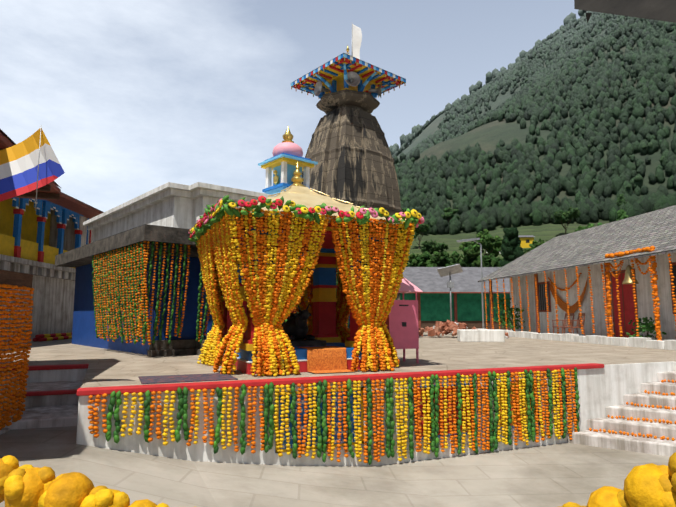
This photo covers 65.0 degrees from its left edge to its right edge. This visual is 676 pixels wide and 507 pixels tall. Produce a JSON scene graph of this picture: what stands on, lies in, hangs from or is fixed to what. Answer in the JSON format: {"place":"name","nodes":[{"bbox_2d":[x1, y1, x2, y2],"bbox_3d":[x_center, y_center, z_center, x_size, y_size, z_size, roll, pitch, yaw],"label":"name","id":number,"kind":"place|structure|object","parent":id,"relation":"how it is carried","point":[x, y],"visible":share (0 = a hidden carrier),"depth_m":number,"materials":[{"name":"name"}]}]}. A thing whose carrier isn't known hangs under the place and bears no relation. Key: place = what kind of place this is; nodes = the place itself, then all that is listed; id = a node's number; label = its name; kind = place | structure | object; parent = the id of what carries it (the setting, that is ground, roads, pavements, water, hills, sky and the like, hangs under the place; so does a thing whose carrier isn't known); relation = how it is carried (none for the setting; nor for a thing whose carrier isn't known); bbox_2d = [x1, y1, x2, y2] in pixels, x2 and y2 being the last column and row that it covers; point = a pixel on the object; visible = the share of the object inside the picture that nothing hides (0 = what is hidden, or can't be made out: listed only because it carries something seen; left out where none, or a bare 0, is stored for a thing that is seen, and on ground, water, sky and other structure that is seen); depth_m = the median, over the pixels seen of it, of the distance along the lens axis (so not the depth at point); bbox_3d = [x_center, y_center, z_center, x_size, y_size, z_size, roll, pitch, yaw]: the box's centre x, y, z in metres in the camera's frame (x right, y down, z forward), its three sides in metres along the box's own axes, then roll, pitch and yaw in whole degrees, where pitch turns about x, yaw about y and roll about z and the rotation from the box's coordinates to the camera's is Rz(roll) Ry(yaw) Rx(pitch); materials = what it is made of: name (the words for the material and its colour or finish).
{"place":"outdoors","nodes":[
{"label":"outdoors","id":0,"kind":"place"},
{"bbox_2d":[0,197,92,341],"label":"arcade house","id":1,"kind":"structure","parent":0,"point":[33,242],"depth_m":17.48,"materials":[{"name":"yellow paint"}]},
{"bbox_2d":[42,192,103,218],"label":"roof","id":2,"kind":"structure","parent":1,"relation":"on","point":[76,206],"depth_m":18.02,"materials":[{"name":"red metal"}]},
{"bbox_2d":[0,0,579,211],"label":"sky","id":3,"kind":"structure","parent":0,"point":[131,98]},
{"bbox_2d":[0,402,669,506],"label":"ramp ground","id":4,"kind":"structure","parent":0,"point":[556,475],"depth_m":5.62,"materials":[{"name":"concrete"}]},
{"bbox_2d":[1,380,82,429],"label":"side steps","id":5,"kind":"structure","parent":4,"relation":"on","point":[51,404],"depth_m":6.92,"materials":[{"name":"red paint"}]},
{"bbox_2d":[0,331,675,465],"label":"raised platform","id":6,"kind":"structure","parent":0,"point":[610,375],"depth_m":7.63,"materials":[{"name":"stone"}]},
{"bbox_2d":[33,332,71,341],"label":"striped barrier pipes","id":7,"kind":"object","parent":6,"relation":"on","point":[49,337],"visible":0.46,"depth_m":16.78,"materials":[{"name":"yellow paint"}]},
{"bbox_2d":[138,373,237,383],"bbox_3d":[-1.868,1.544,6.578,1.100,0.012,0.750,3,-7,-23],"label":"floor mat","id":8,"kind":"object","parent":6,"relation":"on","point":[181,378],"visible":0.86,"depth_m":6.48,"materials":[{"name":"fabric"}]},
{"bbox_2d":[55,182,395,356],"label":"shrine building","id":9,"kind":"structure","parent":6,"relation":"on","point":[167,213],"depth_m":11.08,"materials":[{"name":"paint"}]},
{"bbox_2d":[258,127,317,194],"bbox_3d":[-1.267,-2.203,13.354,1.080,2.120,1.080,6,-9,-40],"label":"small shrine cupola","id":10,"kind":"object","parent":9,"relation":"on","point":[287,153],"visible":0.71,"depth_m":13.09,"materials":[{"name":"blue paint"}]},
{"bbox_2d":[220,161,411,374],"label":"shrine pavilion","id":11,"kind":"structure","parent":6,"relation":"on","point":[324,300],"depth_m":8.25,"materials":[{"name":"beige paint"}]},
{"bbox_2d":[282,304,325,346],"bbox_3d":[-0.639,1.118,8.335,0.800,0.650,0.880,3,-7,-23],"label":"nandi statue","id":12,"kind":"object","parent":11,"relation":"on","point":[295,327],"visible":0.92,"depth_m":8.15,"materials":[{"name":"black stone"}]},
{"bbox_2d":[188,196,424,237],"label":"eave blooms","id":13,"kind":"object","parent":11,"relation":"on","point":[286,208],"visible":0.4,"depth_m":7.23,"materials":[{"name":"red plant"}]},
{"bbox_2d":[299,346,354,372],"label":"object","id":14,"kind":"object","parent":6,"relation":"on","point":[327,359],"visible":0.94,"depth_m":7.44,"materials":[{"name":"fabric"}]},
{"bbox_2d":[92,195,579,464],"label":"leaf garlands","id":15,"kind":"object","parent":6,"relation":"on","point":[182,401],"visible":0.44,"depth_m":7.35,"materials":[{"name":"green plant"}]},
{"bbox_2d":[0,208,675,462],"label":"marigold garlands","id":16,"kind":"object","parent":6,"relation":"on","point":[217,248],"visible":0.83,"depth_m":7.17,"materials":[{"name":"orange plant"}]},
{"bbox_2d":[302,89,401,299],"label":"temple tower","id":17,"kind":"structure","parent":6,"relation":"on","point":[348,150],"depth_m":17.21,"materials":[{"name":"grey stone"}]},
{"bbox_2d":[314,71,380,97],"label":"loudspeakers","id":18,"kind":"object","parent":17,"relation":"attached to","point":[354,79],"visible":0.98,"depth_m":18.03,"materials":[{"name":"grey metal"}]},
{"bbox_2d":[291,46,405,98],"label":"tower canopy roof","id":19,"kind":"structure","parent":17,"relation":"on","point":[331,75],"depth_m":17.92,"materials":[{"name":"multicoloured wood"}]},
{"bbox_2d":[352,24,361,58],"bbox_3d":[0.704,-7.353,19.296,0.353,2.100,0.122,-2,-7,14],"label":"white flag","id":20,"kind":"object","parent":17,"relation":"attached to","point":[356,37],"visible":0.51,"depth_m":19.33,"materials":[{"name":"fabric"}]},
{"bbox_2d":[385,278,422,362],"bbox_3d":[0.982,1.054,8.856,0.678,1.518,0.576,3,-7,-25],"label":"donation box","id":21,"kind":"object","parent":6,"relation":"on","point":[401,322],"visible":0.54,"depth_m":8.67,"materials":[{"name":"pink paint"}]},
{"bbox_2d":[275,377,568,452],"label":"wall sign panels","id":22,"kind":"object","parent":6,"relation":"attached to","point":[352,419],"visible":0.31,"depth_m":6.68,"materials":[{"name":"blue paint"}]},
{"bbox_2d":[437,264,462,334],"bbox_3d":[4.562,1.870,21.465,0.977,2.850,0.579,-3,-7,21],"label":"solar panel pole","id":23,"kind":"object","parent":6,"relation":"on","point":[449,270],"visible":0.98,"depth_m":21.50,"materials":[{"name":"grey metal"}]},
{"bbox_2d":[400,267,510,329],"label":"shed","id":24,"kind":"structure","parent":6,"relation":"on","point":[433,298],"depth_m":29.00,"materials":[{"name":"green paint"}]},
{"bbox_2d":[419,320,508,338],"bbox_3d":[3.821,2.814,19.715,5.176,0.712,2.581,-2,-7,16],"label":"rubble heap","id":25,"kind":"object","parent":6,"relation":"on","point":[446,328],"visible":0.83,"depth_m":19.08,"materials":[{"name":"stone"}]},
{"bbox_2d":[457,238,483,328],"bbox_3d":[6.495,1.501,25.861,1.388,4.611,0.240,3,-7,-21],"label":"street light pole","id":26,"kind":"object","parent":6,"relation":"on","point":[466,240],"visible":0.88,"depth_m":26.03,"materials":[{"name":"grey metal"}]},
{"bbox_2d":[457,329,504,341],"bbox_3d":[4.305,2.486,16.055,1.300,0.360,0.600,0,-7,4],"label":"concrete block seat","id":27,"kind":"object","parent":6,"relation":"on","point":[480,335],"visible":1,"depth_m":15.77,"materials":[{"name":"white concrete"}]},
{"bbox_2d":[489,252,675,349],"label":"slate house","id":28,"kind":"structure","parent":6,"relation":"on","point":[644,295],"depth_m":16.75,"materials":[{"name":"stone"}]},
{"bbox_2d":[487,297,519,329],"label":"shrub plant stems","id":29,"kind":"object","parent":28,"relation":"on","point":[501,299],"visible":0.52,"depth_m":22.05,"materials":[{"name":"green plant"}]},
{"bbox_2d":[499,307,524,330],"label":"shrub plant stems","id":30,"kind":"object","parent":28,"relation":"on","point":[511,322],"visible":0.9,"depth_m":21.35,"materials":[{"name":"green plant"}]},
{"bbox_2d":[552,313,574,333],"bbox_3d":[7.391,2.391,17.378,0.533,0.861,0.560,2,-7,-13],"label":"plastic chair","id":31,"kind":"object","parent":28,"relation":"on","point":[566,315],"visible":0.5,"depth_m":17.35,"materials":[{"name":"red plastic"}]},
{"bbox_2d":[550,276,587,312],"bbox_3d":[8.120,1.519,18.706,0.040,1.320,2.300,1,-7,-8],"label":"hanging cloth swag","id":32,"kind":"object","parent":28,"relation":"attached to","point":[562,305],"visible":0.79,"depth_m":18.78,"materials":[{"name":"orange fabric"}]},
{"bbox_2d":[563,313,585,335],"bbox_3d":[7.457,2.314,16.728,0.533,0.861,0.560,0,-7,0],"label":"plastic chair","id":33,"kind":"object","parent":28,"relation":"on","point":[578,321],"visible":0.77,"depth_m":16.62,"materials":[{"name":"red plastic"}]},
{"bbox_2d":[478,205,675,281],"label":"roof","id":34,"kind":"structure","parent":28,"relation":"on","point":[656,229],"depth_m":17.68,"materials":[{"name":"grey stone"}]},
{"bbox_2d":[608,253,658,319],"bbox_3d":[7.769,1.186,14.062,0.400,2.475,1.850,1,-7,-8],"label":"bell","id":35,"kind":"object","parent":28,"relation":"on","point":[628,279],"visible":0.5,"depth_m":14.05,"materials":[{"name":"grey metal"}]},
{"bbox_2d":[567,371,675,455],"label":"stair flight","id":36,"kind":"object","parent":6,"relation":"attached to","point":[642,444],"visible":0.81,"depth_m":7.92,"materials":[{"name":"white concrete"}]},
{"bbox_2d":[626,317,666,338],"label":"shrub plant stems","id":37,"kind":"object","parent":6,"relation":"on","point":[646,326],"visible":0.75,"depth_m":14.06,"materials":[{"name":"green plant"}]},
{"bbox_2d":[396,17,675,265],"bbox_3d":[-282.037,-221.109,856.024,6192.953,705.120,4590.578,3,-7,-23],"label":"terrain","id":38,"kind":"structure","parent":0,"point":[488,136],"depth_m":293.75,"materials":[{"name":"plant"}]},
{"bbox_2d":[0,132,60,434],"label":"porch house","id":39,"kind":"structure","parent":38,"relation":"on","point":[50,191],"depth_m":6.24,"materials":[{"name":"brown wood"}]},
{"bbox_2d":[0,129,60,187],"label":"roof","id":40,"kind":"structure","parent":39,"relation":"on","point":[11,141],"depth_m":6.12,"materials":[{"name":"red metal"}]},
{"bbox_2d":[0,128,64,201],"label":"flag","id":41,"kind":"object","parent":39,"relation":"attached to","point":[18,168],"visible":1,"depth_m":5.65,"materials":[{"name":"multicoloured fabric"}]},
{"bbox_2d":[35,125,41,210],"bbox_3d":[-3.148,-0.903,5.575,0.010,0.920,0.009,3,-7,-23],"label":"flag pole","id":42,"kind":"object","parent":39,"relation":"attached to","point":[38,169],"visible":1,"depth_m":5.57,"materials":[{"name":"grey metal"}]},
{"bbox_2d":[413,224,429,248],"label":"tree","id":43,"kind":"object","parent":38,"relation":"on","point":[423,228],"visible":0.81,"depth_m":183.80,"materials":[{"name":"green plant"}]},
{"bbox_2d":[409,251,455,266],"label":"tree","id":44,"kind":"object","parent":38,"relation":"on","point":[427,259],"visible":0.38,"depth_m":99.51,"materials":[{"name":"green plant"}]},
{"bbox_2d":[421,239,448,256],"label":"tree","id":45,"kind":"object","parent":38,"relation":"on","point":[431,247],"visible":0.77,"depth_m":150.09,"materials":[{"name":"green plant"}]},
{"bbox_2d":[441,207,459,221],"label":"crown","id":46,"kind":"object","parent":38,"relation":"on","point":[449,212],"visible":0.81,"depth_m":225.09,"materials":[{"name":"green plant"}]},
{"bbox_2d":[446,251,463,263],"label":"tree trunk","id":47,"kind":"object","parent":38,"relation":"on","point":[454,254],"visible":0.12,"depth_m":130.94,"materials":[{"name":"green plant"}]},
{"bbox_2d":[445,247,500,266],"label":"tree","id":48,"kind":"object","parent":38,"relation":"on","point":[471,258],"visible":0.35,"depth_m":87.91,"materials":[{"name":"green plant"}]},
{"bbox_2d":[458,229,502,256],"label":"tree","id":49,"kind":"object","parent":38,"relation":"on","point":[488,242],"visible":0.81,"depth_m":140.41,"materials":[{"name":"green plant"}]},
{"bbox_2d":[499,227,523,266],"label":"tree","id":50,"kind":"object","parent":38,"relation":"on","point":[511,249],"visible":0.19,"depth_m":70.32,"materials":[{"name":"green plant"}]},
{"bbox_2d":[518,235,534,247],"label":"terrace house","id":51,"kind":"structure","parent":38,"relation":"on","point":[526,240],"depth_m":176.34,"materials":[{"name":"yellow paint"}]},
{"bbox_2d":[389,10,675,234],"bbox_3d":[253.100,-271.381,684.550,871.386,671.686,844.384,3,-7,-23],"label":"forest trees","id":52,"kind":"object","parent":38,"relation":"on","point":[544,93],"visible":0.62,"depth_m":298.73,"materials":[{"name":"green plant"}]},
{"bbox_2d":[524,238,547,252],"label":"bushes","id":53,"kind":"object","parent":38,"relation":"on","point":[534,244],"visible":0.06,"depth_m":119.21,"materials":[{"name":"green plant"}]},
{"bbox_2d":[554,207,580,233],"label":"tree","id":54,"kind":"object","parent":38,"relation":"on","point":[561,216],"visible":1,"depth_m":178.67,"materials":[{"name":"green plant"}]},
{"bbox_2d":[575,223,602,231],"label":"bushes","id":55,"kind":"object","parent":38,"relation":"on","point":[590,225],"visible":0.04,"depth_m":127.33,"materials":[{"name":"green plant"}]},
{"bbox_2d":[616,194,626,206],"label":"crown","id":56,"kind":"object","parent":38,"relation":"on","point":[621,199],"visible":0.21,"depth_m":202.98,"materials":[{"name":"green plant"}]},
{"bbox_2d":[616,209,628,220],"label":"tree","id":57,"kind":"object","parent":38,"relation":"on","point":[621,213],"visible":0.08,"depth_m":162.80,"materials":[{"name":"green plant"}]},
{"bbox_2d":[574,0,675,22],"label":"roof overhang","id":58,"kind":"object","parent":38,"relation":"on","point":[662,10],"visible":1,"depth_m":1.48,"materials":[{"name":"grey"}]},
{"bbox_3d":[0.018,0.235,0.596,0.851,0.445,0.989,3,-7,-23],"label":"garland cord","id":59,"kind":"object","parent":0,"visible":0},
{"bbox_2d":[0,452,675,506],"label":"marigold flowers","id":60,"kind":"object","parent":59,"relation":"attached to","point":[645,485],"visible":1,"depth_m":0.82,"materials":[{"name":"yellow plant"}]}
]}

